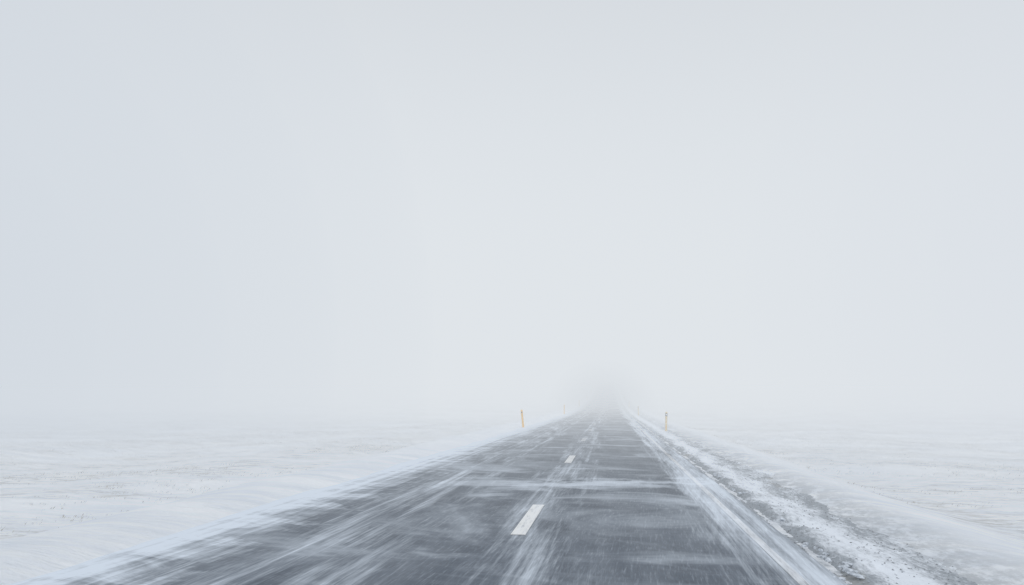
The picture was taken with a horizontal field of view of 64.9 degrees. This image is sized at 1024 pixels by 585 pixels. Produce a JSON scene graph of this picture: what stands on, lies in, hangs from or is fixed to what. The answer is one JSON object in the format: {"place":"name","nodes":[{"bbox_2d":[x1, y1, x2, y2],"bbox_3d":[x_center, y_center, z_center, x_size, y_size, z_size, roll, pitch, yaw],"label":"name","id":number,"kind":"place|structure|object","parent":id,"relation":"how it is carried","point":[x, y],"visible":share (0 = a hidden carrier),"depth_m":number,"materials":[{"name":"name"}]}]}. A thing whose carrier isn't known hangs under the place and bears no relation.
{"place":"outdoors","nodes":[
{"label":"outdoors","id":0,"kind":"place"},
{"bbox_2d":[9,383,846,584],"bbox_3d":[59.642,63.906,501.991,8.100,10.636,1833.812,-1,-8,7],"label":"road","id":1,"kind":"structure","parent":0,"point":[622,498],"depth_m":10.71,"materials":[{"name":"grey asphalt"}]},
{"bbox_2d":[511,396,606,534],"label":"line marking","id":2,"kind":"object","parent":1,"relation":"on","point":[523,526],"visible":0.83,"depth_m":11.69,"materials":[{"name":"white paint"}]},
{"bbox_2d":[617,398,809,584],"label":"edge line marking","id":3,"kind":"object","parent":1,"relation":"on","point":[788,569],"visible":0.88,"depth_m":10.74,"materials":[{"name":"paint"}]},
{"bbox_2d":[0,383,1023,584],"bbox_3d":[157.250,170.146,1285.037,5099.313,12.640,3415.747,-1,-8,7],"label":"snow covered ground","id":4,"kind":"structure","parent":0,"point":[978,544],"depth_m":47.19,"materials":[{"name":"white snow"}]},
{"bbox_2d":[521,410,523,426],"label":"road marker post","id":5,"kind":"object","parent":4,"relation":"on","point":[522,418],"visible":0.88,"depth_m":53.16,"materials":[{"name":"yellow plastic"}]},
{"bbox_2d":[616,384,976,584],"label":"gravel shoulder","id":6,"kind":"object","parent":4,"relation":"on","point":[840,547],"visible":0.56,"depth_m":11.53},
{"bbox_2d":[665,412,667,430],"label":"road marker post","id":7,"kind":"object","parent":6,"relation":"on","point":[666,413],"visible":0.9,"depth_m":49.59,"materials":[{"name":"plastic"}]},
{"bbox_2d":[650,429,864,580],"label":"snow clumps","id":8,"kind":"object","parent":6,"relation":"on","point":[847,565],"visible":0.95,"depth_m":8.72,"materials":[{"name":"white snow"}]},
{"bbox_2d":[660,432,971,584],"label":"gravel stones","id":9,"kind":"object","parent":6,"relation":"on","point":[819,520],"visible":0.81,"depth_m":11.12,"materials":[{"name":"grey gravel"}]},
{"bbox_2d":[0,0,1023,386],"label":"sky","id":10,"kind":"structure","parent":0,"point":[194,193],"materials":[{"name":"white"}]}
]}

